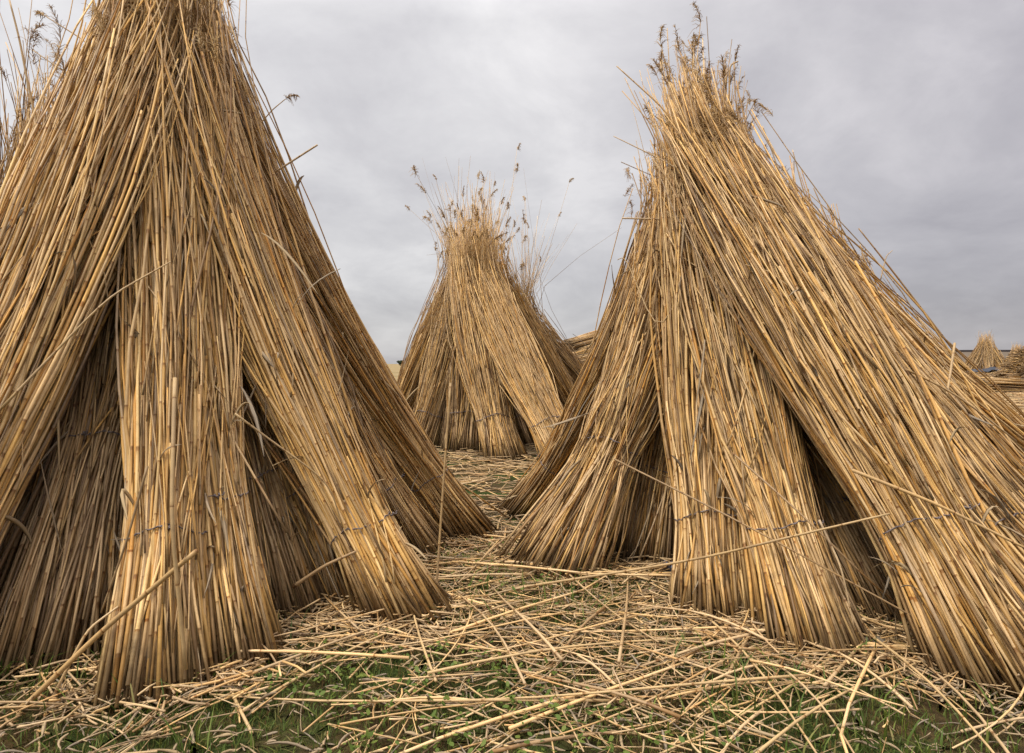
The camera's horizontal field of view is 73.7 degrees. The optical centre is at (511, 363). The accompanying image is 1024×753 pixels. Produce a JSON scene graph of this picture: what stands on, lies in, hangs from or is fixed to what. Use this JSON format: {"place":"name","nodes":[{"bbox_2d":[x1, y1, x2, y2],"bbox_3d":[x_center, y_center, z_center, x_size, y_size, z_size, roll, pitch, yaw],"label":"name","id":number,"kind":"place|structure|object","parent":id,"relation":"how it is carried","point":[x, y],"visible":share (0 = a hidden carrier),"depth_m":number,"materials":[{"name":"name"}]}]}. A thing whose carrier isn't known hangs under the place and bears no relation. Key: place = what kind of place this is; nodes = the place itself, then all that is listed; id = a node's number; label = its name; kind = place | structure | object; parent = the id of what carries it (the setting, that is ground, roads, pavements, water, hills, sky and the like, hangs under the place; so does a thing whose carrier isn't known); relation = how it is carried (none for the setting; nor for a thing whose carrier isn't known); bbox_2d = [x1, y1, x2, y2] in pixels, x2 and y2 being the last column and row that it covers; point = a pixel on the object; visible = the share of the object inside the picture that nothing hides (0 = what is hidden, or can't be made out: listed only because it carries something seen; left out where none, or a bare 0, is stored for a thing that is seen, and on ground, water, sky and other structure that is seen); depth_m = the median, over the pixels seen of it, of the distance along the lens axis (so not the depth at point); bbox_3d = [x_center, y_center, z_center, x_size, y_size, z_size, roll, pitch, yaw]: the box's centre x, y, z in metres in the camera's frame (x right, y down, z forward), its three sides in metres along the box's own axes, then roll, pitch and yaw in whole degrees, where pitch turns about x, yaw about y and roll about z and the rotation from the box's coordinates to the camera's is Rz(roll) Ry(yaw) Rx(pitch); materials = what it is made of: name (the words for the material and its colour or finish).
{"place":"outdoors","nodes":[
{"label":"outdoors","id":0,"kind":"place"},
{"bbox_2d":[0,364,1023,752],"bbox_3d":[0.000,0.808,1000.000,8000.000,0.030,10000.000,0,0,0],"label":"ground","id":1,"kind":"structure","parent":0,"point":[562,744],"depth_m":1.57,"materials":[{"name":"green plant"}]},
{"bbox_2d":[0,0,83,227],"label":"reed bundle","id":2,"kind":"object","parent":1,"relation":"on","point":[14,130],"visible":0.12,"depth_m":2.61,"materials":[{"name":"beige plant"}]},
{"bbox_2d":[0,20,84,222],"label":"reed bundle","id":3,"kind":"object","parent":1,"relation":"on","point":[7,149],"visible":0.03,"depth_m":2.79,"materials":[{"name":"beige plant"}]},
{"bbox_2d":[0,1,106,599],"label":"reed bundle","id":4,"kind":"object","parent":1,"relation":"on","point":[7,539],"depth_m":1.99,"materials":[{"name":"brown plant"}]},
{"bbox_2d":[52,606,117,695],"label":"reed stalk","id":5,"kind":"object","parent":1,"relation":"on","point":[76,650],"visible":0.87,"depth_m":1.61,"materials":[{"name":"plant"}]},
{"bbox_2d":[15,549,198,711],"bbox_3d":[-0.937,0.616,1.591,0.405,0.365,0.028,0,0,-5],"label":"reed stalk","id":6,"kind":"object","parent":1,"relation":"on","point":[92,640],"visible":0.94,"depth_m":1.59,"materials":[{"name":"plant"}]},
{"bbox_2d":[0,0,217,678],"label":"reed bundle","id":7,"kind":"object","parent":1,"relation":"on","point":[53,601],"visible":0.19,"depth_m":1.92,"materials":[{"name":"brown plant"}]},
{"bbox_2d":[0,0,225,554],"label":"reed bundle","id":8,"kind":"object","parent":1,"relation":"on","point":[65,220],"visible":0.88,"depth_m":2.05,"materials":[{"name":"brown plant"}]},
{"bbox_2d":[9,0,39,133],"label":"reed stalk","id":9,"kind":"object","parent":8,"relation":"on","point":[26,76],"visible":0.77,"depth_m":2.30,"materials":[{"name":"plant"}]},
{"bbox_2d":[91,0,287,707],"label":"reed bundle","id":10,"kind":"object","parent":1,"relation":"on","point":[141,644],"visible":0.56,"depth_m":1.95,"materials":[{"name":"brown plant"}]},
{"bbox_2d":[0,261,170,409],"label":"reed stalk","id":11,"kind":"object","parent":10,"relation":"on","point":[14,394],"visible":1,"depth_m":1.73,"materials":[{"name":"plant"}]},
{"bbox_2d":[100,466,148,612],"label":"reed stalk","id":12,"kind":"object","parent":10,"relation":"attached to","point":[132,519],"visible":1,"depth_m":1.62,"materials":[{"name":"plant"}]},
{"bbox_2d":[170,377,187,669],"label":"reed stalk","id":13,"kind":"object","parent":10,"relation":"on","point":[172,526],"visible":1,"depth_m":1.58,"materials":[{"name":"plant"}]},
{"bbox_2d":[123,0,284,674],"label":"reed bundle","id":14,"kind":"object","parent":1,"relation":"on","point":[246,613],"visible":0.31,"depth_m":2.02,"materials":[{"name":"brown plant"}]},
{"bbox_2d":[14,649,408,677],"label":"reed stalk","id":15,"kind":"object","parent":1,"relation":"on","point":[329,653],"visible":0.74,"depth_m":1.77,"materials":[{"name":"plant"}]},
{"bbox_2d":[205,0,331,618],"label":"reed bundle","id":16,"kind":"object","parent":1,"relation":"on","point":[283,553],"visible":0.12,"depth_m":2.23,"materials":[{"name":"brown plant"}]},
{"bbox_2d":[292,550,356,588],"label":"reed stalk","id":17,"kind":"object","parent":16,"relation":"on","point":[305,578],"visible":1,"depth_m":2.08,"materials":[{"name":"plant"}]},
{"bbox_2d":[192,0,353,604],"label":"reed bundle","id":18,"kind":"object","parent":1,"relation":"on","point":[333,580],"visible":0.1,"depth_m":2.30,"materials":[{"name":"brown plant"}]},
{"bbox_2d":[114,0,452,629],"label":"reed bundle","id":19,"kind":"object","parent":1,"relation":"on","point":[287,371],"visible":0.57,"depth_m":2.24,"materials":[{"name":"brown plant"}]},
{"bbox_2d":[234,413,343,528],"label":"reed stalk","id":20,"kind":"object","parent":19,"relation":"on","point":[269,439],"visible":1,"depth_m":2.06,"materials":[{"name":"plant"}]},
{"bbox_2d":[199,1,452,558],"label":"reed bundle","id":21,"kind":"object","parent":1,"relation":"on","point":[415,520],"visible":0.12,"depth_m":2.79,"materials":[{"name":"brown plant"}]},
{"bbox_2d":[206,0,506,543],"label":"reed bundle","id":22,"kind":"object","parent":1,"relation":"on","point":[403,435],"visible":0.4,"depth_m":2.89,"materials":[{"name":"brown plant"}]},
{"bbox_2d":[254,590,468,671],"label":"reed stalk","id":23,"kind":"object","parent":1,"relation":"on","point":[313,649],"visible":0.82,"depth_m":1.85,"materials":[{"name":"plant"}]},
{"bbox_2d":[242,592,491,711],"bbox_3d":[-0.349,0.772,1.932,0.039,0.017,0.951,0,0,34],"label":"reed stalk","id":24,"kind":"object","parent":1,"relation":"on","point":[308,671],"visible":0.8,"depth_m":1.75,"materials":[{"name":"plant"}]},
{"bbox_2d":[116,437,672,588],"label":"straw litter","id":25,"kind":"object","parent":1,"relation":"on","point":[465,480],"visible":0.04,"depth_m":4.26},
{"bbox_2d":[209,693,616,701],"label":"reed stalk","id":26,"kind":"object","parent":1,"relation":"on","point":[458,700],"visible":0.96,"depth_m":1.56,"materials":[{"name":"plant"}]},
{"bbox_2d":[417,673,809,699],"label":"reed stalk","id":27,"kind":"object","parent":26,"relation":"on","point":[682,684],"visible":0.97,"depth_m":1.59,"materials":[{"name":"plant"}]},
{"bbox_2d":[279,615,550,658],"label":"reed stalk","id":28,"kind":"object","parent":1,"relation":"on","point":[505,651],"visible":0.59,"depth_m":1.87,"materials":[{"name":"plant"}]},
{"bbox_2d":[397,206,471,410],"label":"reed bundle","id":29,"kind":"object","parent":1,"relation":"on","point":[408,379],"visible":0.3,"depth_m":6.73,"materials":[{"name":"brown plant"}]},
{"bbox_2d":[406,224,464,447],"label":"reed bundle","id":30,"kind":"object","parent":1,"relation":"on","point":[428,409],"visible":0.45,"depth_m":6.36,"materials":[{"name":"brown plant"}]},
{"bbox_2d":[436,383,451,581],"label":"reed stalk","id":31,"kind":"object","parent":1,"relation":"on","point":[442,497],"visible":0.9,"depth_m":2.33,"materials":[{"name":"plant"}]},
{"bbox_2d":[405,158,503,257],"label":"reed bundle","id":32,"kind":"object","parent":1,"relation":"on","point":[450,222],"visible":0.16,"depth_m":6.85,"materials":[{"name":"beige plant"}]},
{"bbox_2d":[28,537,901,752],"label":"weeds","id":33,"kind":"object","parent":1,"relation":"on","point":[368,734],"visible":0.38,"depth_m":1.58,"materials":[{"name":"green plant"}]},
{"bbox_2d":[369,611,565,648],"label":"reed stalk","id":34,"kind":"object","parent":1,"relation":"on","point":[563,612],"visible":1,"depth_m":1.92,"materials":[{"name":"plant"}]},
{"bbox_2d":[409,165,527,462],"bbox_3d":[-0.282,-0.502,6.097,1.352,2.601,0.808,0,0,44],"label":"reed bundle","id":35,"kind":"object","parent":1,"relation":"on","point":[491,404],"visible":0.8,"depth_m":5.88,"materials":[{"name":"brown plant"}]},
{"bbox_2d":[438,203,498,453],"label":"reed bundle","id":36,"kind":"object","parent":1,"relation":"on","point":[462,430],"visible":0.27,"depth_m":6.18,"materials":[{"name":"brown plant"}]},
{"bbox_2d":[446,143,520,289],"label":"reed bundle","id":37,"kind":"object","parent":1,"relation":"on","point":[481,197],"visible":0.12,"depth_m":6.93,"materials":[{"name":"beige plant"}]},
{"bbox_2d":[399,689,596,752],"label":"reed stalk","id":38,"kind":"object","parent":1,"relation":"on","point":[504,716],"visible":0.82,"depth_m":1.48,"materials":[{"name":"plant"}]},
{"bbox_2d":[459,231,536,449],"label":"reed bundle","id":39,"kind":"object","parent":1,"relation":"on","point":[525,434],"visible":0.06,"depth_m":6.41,"materials":[{"name":"brown plant"}]},
{"bbox_2d":[438,181,563,456],"bbox_3d":[-0.015,-0.478,5.866,0.735,2.553,1.685,0,0,-35],"label":"reed bundle","id":40,"kind":"object","parent":1,"relation":"on","point":[528,384],"visible":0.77,"depth_m":5.87,"materials":[{"name":"brown plant"}]},
{"bbox_2d":[0,511,1023,752],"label":"straw litter","id":41,"kind":"object","parent":1,"relation":"on","point":[705,635],"visible":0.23,"depth_m":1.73,"materials":[{"name":"beige plant"}]},
{"bbox_2d":[217,577,509,648],"bbox_3d":[-0.415,0.747,2.072,1.101,0.021,0.044,2,-2,-41],"label":"reed stalk","id":42,"kind":"object","parent":41,"relation":"on","point":[380,609],"visible":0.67,"depth_m":2.01,"materials":[{"name":"plant"}]},
{"bbox_2d":[445,582,525,683],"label":"reed stalk","id":43,"kind":"object","parent":41,"relation":"on","point":[508,650],"visible":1,"depth_m":1.86,"materials":[{"name":"plant"}]},
{"bbox_2d":[450,560,628,633],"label":"reed stalk","id":44,"kind":"object","parent":41,"relation":"on","point":[508,612],"visible":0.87,"depth_m":2.12,"materials":[{"name":"plant"}]},
{"bbox_2d":[454,614,637,656],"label":"reed stalk","id":45,"kind":"object","parent":41,"relation":"on","point":[627,617],"visible":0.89,"depth_m":1.91,"materials":[{"name":"plant"}]},
{"bbox_2d":[427,635,729,673],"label":"reed stalk","id":46,"kind":"object","parent":41,"relation":"on","point":[500,657],"visible":0.82,"depth_m":1.78,"materials":[{"name":"plant"}]},
{"bbox_2d":[493,587,563,660],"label":"reed stalk","id":47,"kind":"object","parent":46,"relation":"on","point":[556,653],"visible":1,"depth_m":1.91,"materials":[{"name":"plant"}]},
{"bbox_2d":[511,668,680,718],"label":"reed stalk","id":48,"kind":"object","parent":41,"relation":"on","point":[664,710],"visible":0.86,"depth_m":1.56,"materials":[{"name":"plant"}]},
{"bbox_2d":[750,659,905,706],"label":"reed stalk","id":49,"kind":"object","parent":41,"relation":"on","point":[780,666],"visible":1,"depth_m":1.62,"materials":[{"name":"plant"}]},
{"bbox_2d":[839,647,877,752],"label":"reed stalk","id":50,"kind":"object","parent":41,"relation":"on","point":[860,678],"visible":0.95,"depth_m":1.53,"materials":[{"name":"plant"}]},
{"bbox_2d":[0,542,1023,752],"bbox_3d":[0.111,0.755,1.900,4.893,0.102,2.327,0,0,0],"label":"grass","id":51,"kind":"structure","parent":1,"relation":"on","point":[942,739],"depth_m":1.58,"materials":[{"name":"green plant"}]},
{"bbox_2d":[452,561,669,575],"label":"reed stalk","id":52,"kind":"object","parent":51,"relation":"on","point":[522,566],"visible":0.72,"depth_m":2.43,"materials":[{"name":"plant"}]},
{"bbox_2d":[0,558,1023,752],"bbox_3d":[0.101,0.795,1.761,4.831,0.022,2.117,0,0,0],"label":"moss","id":53,"kind":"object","parent":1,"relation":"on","point":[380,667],"visible":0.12,"depth_m":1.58,"materials":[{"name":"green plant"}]},
{"bbox_2d":[481,215,573,407],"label":"reed bundle","id":54,"kind":"object","parent":1,"relation":"on","point":[563,381],"visible":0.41,"depth_m":6.63,"materials":[{"name":"brown plant"}]},
{"bbox_2d":[491,175,620,383],"bbox_3d":[0.454,-0.608,7.327,2.292,2.816,1.339,0,0,-10],"label":"reed bundle","id":55,"kind":"object","parent":1,"relation":"on","point":[570,359],"visible":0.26,"depth_m":7.13,"materials":[{"name":"brown plant"}]},
{"bbox_2d":[495,143,667,519],"bbox_3d":[0.383,-0.100,3.368,1.140,1.798,0.510,0,0,31],"label":"reed bundle","id":56,"kind":"object","parent":1,"relation":"on","point":[528,489],"visible":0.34,"depth_m":3.30,"materials":[{"name":"brown plant"}]},
{"bbox_2d":[496,143,671,585],"bbox_3d":[0.428,-0.099,2.830,1.004,1.796,0.537,0,0,-27],"label":"reed bundle","id":57,"kind":"object","parent":1,"relation":"on","point":[578,509],"visible":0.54,"depth_m":2.69,"materials":[{"name":"brown plant"}]},
{"bbox_2d":[492,723,681,752],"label":"reed stalk","id":58,"kind":"object","parent":1,"relation":"on","point":[518,745],"visible":0.72,"depth_m":1.41,"materials":[{"name":"plant"}]},
{"bbox_2d":[508,621,730,730],"bbox_3d":[0.371,0.776,1.757,0.963,0.021,0.086,0,0,-43],"label":"reed stalk","id":59,"kind":"object","parent":1,"relation":"on","point":[529,720],"visible":0.66,"depth_m":1.57,"materials":[{"name":"plant"}]},
{"bbox_2d":[617,573,628,663],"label":"reed stalk","id":60,"kind":"object","parent":1,"relation":"on","point":[622,638],"visible":0.86,"depth_m":1.92,"materials":[{"name":"plant"}]},
{"bbox_2d":[544,613,736,678],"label":"reed stalk","id":61,"kind":"object","parent":1,"relation":"on","point":[700,666],"visible":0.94,"depth_m":1.79,"materials":[{"name":"plant"}]},
{"bbox_2d":[608,141,674,569],"bbox_3d":[0.626,-0.097,2.907,0.630,1.788,0.460,0,0,-38],"label":"reed bundle","id":62,"kind":"object","parent":1,"relation":"on","point":[650,498],"visible":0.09,"depth_m":2.74,"materials":[{"name":"brown plant"}]},
{"bbox_2d":[559,652,735,734],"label":"reed stalk","id":63,"kind":"object","parent":1,"relation":"on","point":[671,688],"visible":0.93,"depth_m":1.55,"materials":[{"name":"plant"}]},
{"bbox_2d":[583,631,761,683],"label":"reed stalk","id":64,"kind":"object","parent":1,"relation":"on","point":[699,646],"visible":0.79,"depth_m":1.82,"materials":[{"name":"plant"}]},
{"bbox_2d":[622,16,734,224],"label":"reed bundle","id":65,"kind":"object","parent":1,"relation":"on","point":[658,58],"visible":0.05,"depth_m":3.03,"materials":[{"name":"brown plant"}]},
{"bbox_2d":[489,513,889,591],"bbox_3d":[0.467,0.594,2.112,1.233,0.412,0.080,0,0,30],"label":"reed stalk","id":66,"kind":"object","parent":1,"relation":"on","point":[687,560],"visible":0.94,"depth_m":2.09,"materials":[{"name":"plant"}]},
{"bbox_2d":[624,601,768,641],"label":"reed stalk","id":67,"kind":"object","parent":1,"relation":"on","point":[738,626],"visible":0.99,"depth_m":2.02,"materials":[{"name":"plant"}]},
{"bbox_2d":[643,139,755,621],"bbox_3d":[0.707,-0.065,2.515,0.422,1.726,0.909,0,0,0],"label":"reed bundle","id":68,"kind":"object","parent":1,"relation":"on","point":[717,583],"visible":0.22,"depth_m":2.34,"materials":[{"name":"brown plant"}]},
{"bbox_2d":[636,634,831,674],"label":"reed stalk","id":69,"kind":"object","parent":1,"relation":"on","point":[786,659],"visible":0.8,"depth_m":1.80,"materials":[{"name":"plant"}]},
{"bbox_2d":[569,626,928,652],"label":"reed stalk","id":70,"kind":"object","parent":1,"relation":"on","point":[732,628],"visible":0.53,"depth_m":1.97,"materials":[{"name":"plant"}]},
{"bbox_2d":[660,651,839,752],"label":"reed stalk","id":71,"kind":"object","parent":1,"relation":"on","point":[744,713],"visible":0.55,"depth_m":1.54,"materials":[{"name":"plant"}]},
{"bbox_2d":[631,1,872,659],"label":"reed bundle","id":72,"kind":"object","parent":1,"relation":"on","point":[757,428],"visible":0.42,"depth_m":2.17,"materials":[{"name":"brown plant"}]},
{"bbox_2d":[818,520,854,629],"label":"reed stalk","id":73,"kind":"object","parent":72,"relation":"on","point":[832,548],"visible":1,"depth_m":1.84,"materials":[{"name":"plant"}]},
{"bbox_2d":[691,605,816,752],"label":"reed stalk","id":74,"kind":"object","parent":1,"relation":"on","point":[767,681],"visible":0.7,"depth_m":1.63,"materials":[{"name":"plant"}]},
{"bbox_2d":[646,36,907,624],"bbox_3d":[1.041,-0.328,2.659,0.494,2.255,1.261,0,0,-24],"label":"reed bundle","id":75,"kind":"object","parent":1,"relation":"on","point":[853,543],"visible":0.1,"depth_m":2.24,"materials":[{"name":"brown plant"}]},
{"bbox_2d":[659,681,898,699],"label":"reed stalk","id":76,"kind":"object","parent":1,"relation":"on","point":[698,690],"visible":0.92,"depth_m":1.63,"materials":[{"name":"plant"}]},
{"bbox_2d":[679,648,910,660],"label":"reed stalk","id":77,"kind":"object","parent":1,"relation":"on","point":[804,652],"visible":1,"depth_m":1.77,"materials":[{"name":"plant"}]},
{"bbox_2d":[777,156,850,252],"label":"reed bundle","id":78,"kind":"object","parent":1,"relation":"on","point":[793,175],"visible":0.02,"depth_m":3.27,"materials":[{"name":"brown plant"}]},
{"bbox_2d":[732,452,903,609],"bbox_3d":[0.956,0.536,1.979,0.578,0.525,0.221,0,0,7],"label":"reed stalk","id":79,"kind":"object","parent":1,"relation":"on","point":[794,508],"visible":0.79,"depth_m":1.93,"materials":[{"name":"plant"}]},
{"bbox_2d":[634,34,1023,706],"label":"reed bundle","id":80,"kind":"object","parent":1,"relation":"on","point":[798,288],"visible":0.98,"depth_m":2.03,"materials":[{"name":"brown plant"}]},
{"bbox_2d":[614,458,910,615],"bbox_3d":[0.785,0.567,2.030,1.140,0.464,0.174,0,0,34],"label":"reed stalk","id":81,"kind":"object","parent":80,"relation":"on","point":[757,531],"visible":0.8,"depth_m":2.01,"materials":[{"name":"plant"}]},
{"bbox_2d":[758,321,1016,441],"bbox_3d":[1.167,0.049,2.129,0.769,0.381,0.069,0,0,9],"label":"reed stalk","id":82,"kind":"object","parent":80,"relation":"on","point":[964,401],"visible":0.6,"depth_m":2.09,"materials":[{"name":"plant"}]},
{"bbox_2d":[852,469,1023,548],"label":"reed stalk","id":83,"kind":"object","parent":80,"relation":"on","point":[926,500],"visible":1,"depth_m":1.75,"materials":[{"name":"plant"}]},
{"bbox_2d":[755,657,930,752],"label":"reed stalk","id":84,"kind":"object","parent":1,"relation":"on","point":[777,736],"visible":0.79,"depth_m":1.48,"materials":[{"name":"plant"}]},
{"bbox_2d":[774,629,913,708],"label":"reed stalk","id":85,"kind":"object","parent":1,"relation":"on","point":[884,683],"visible":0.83,"depth_m":1.66,"materials":[{"name":"plant"}]},
{"bbox_2d":[672,89,1023,565],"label":"reed bundle","id":86,"kind":"object","parent":1,"relation":"on","point":[993,482],"visible":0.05,"depth_m":2.02,"materials":[{"name":"brown plant"}]},
{"bbox_2d":[807,198,908,313],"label":"reed bundle","id":87,"kind":"object","parent":1,"relation":"on","point":[832,217],"visible":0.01,"depth_m":3.35,"materials":[{"name":"brown plant"}]},
{"bbox_2d":[710,99,1023,489],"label":"reed bundle","id":88,"kind":"object","parent":1,"relation":"on","point":[1007,452],"visible":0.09,"depth_m":2.52,"materials":[{"name":"brown plant"}]},
{"bbox_2d":[751,141,1023,455],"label":"reed bundle","id":89,"kind":"object","parent":1,"relation":"on","point":[1009,418],"visible":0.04,"depth_m":2.77,"materials":[{"name":"brown plant"}]},
{"bbox_2d":[858,228,963,361],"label":"reed stalk","id":90,"kind":"object","parent":89,"relation":"on","point":[910,294],"visible":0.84,"depth_m":2.94,"materials":[{"name":"plant"}]},
{"bbox_2d":[869,633,994,752],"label":"reed stalk","id":91,"kind":"object","parent":1,"relation":"on","point":[939,692],"visible":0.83,"depth_m":1.54,"materials":[{"name":"plant"}]},
{"bbox_2d":[875,625,1009,752],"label":"reed stalk","id":92,"kind":"object","parent":1,"relation":"on","point":[1002,745],"visible":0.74,"depth_m":1.51,"materials":[{"name":"plant"}]},
{"bbox_2d":[952,687,1023,748],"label":"reed stalk","id":93,"kind":"object","parent":1,"relation":"on","point":[999,719],"visible":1,"depth_m":1.41,"materials":[{"name":"plant"}]},
{"bbox_2d":[980,377,1023,392],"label":"reed bundle","id":94,"kind":"object","parent":1,"relation":"on","point":[1009,384],"visible":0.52,"depth_m":18.59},
{"bbox_2d":[992,347,1023,374],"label":"straw heap","id":95,"kind":"object","parent":1,"relation":"on","point":[1014,361],"visible":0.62,"depth_m":30.53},
{"bbox_2d":[993,391,1023,417],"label":"straw litter","id":96,"kind":"object","parent":1,"relation":"on","point":[1016,398],"visible":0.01,"depth_m":15.48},
{"bbox_2d":[0,0,1023,363],"label":"sky","id":97,"kind":"structure","parent":0,"point":[906,117],"materials":[{"name":"grey"}]},
{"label":"reed bundle","id":98,"kind":"object","parent":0,"visible":0},
{"bbox_2d":[573,348,589,363],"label":"reed bundle","id":99,"kind":"object","parent":98,"relation":"on","point":[579,353],"depth_m":11.58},
{"bbox_2d":[566,332,595,351],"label":"reed bundle","id":100,"kind":"object","parent":99,"relation":"on","point":[576,343],"visible":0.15,"depth_m":11.78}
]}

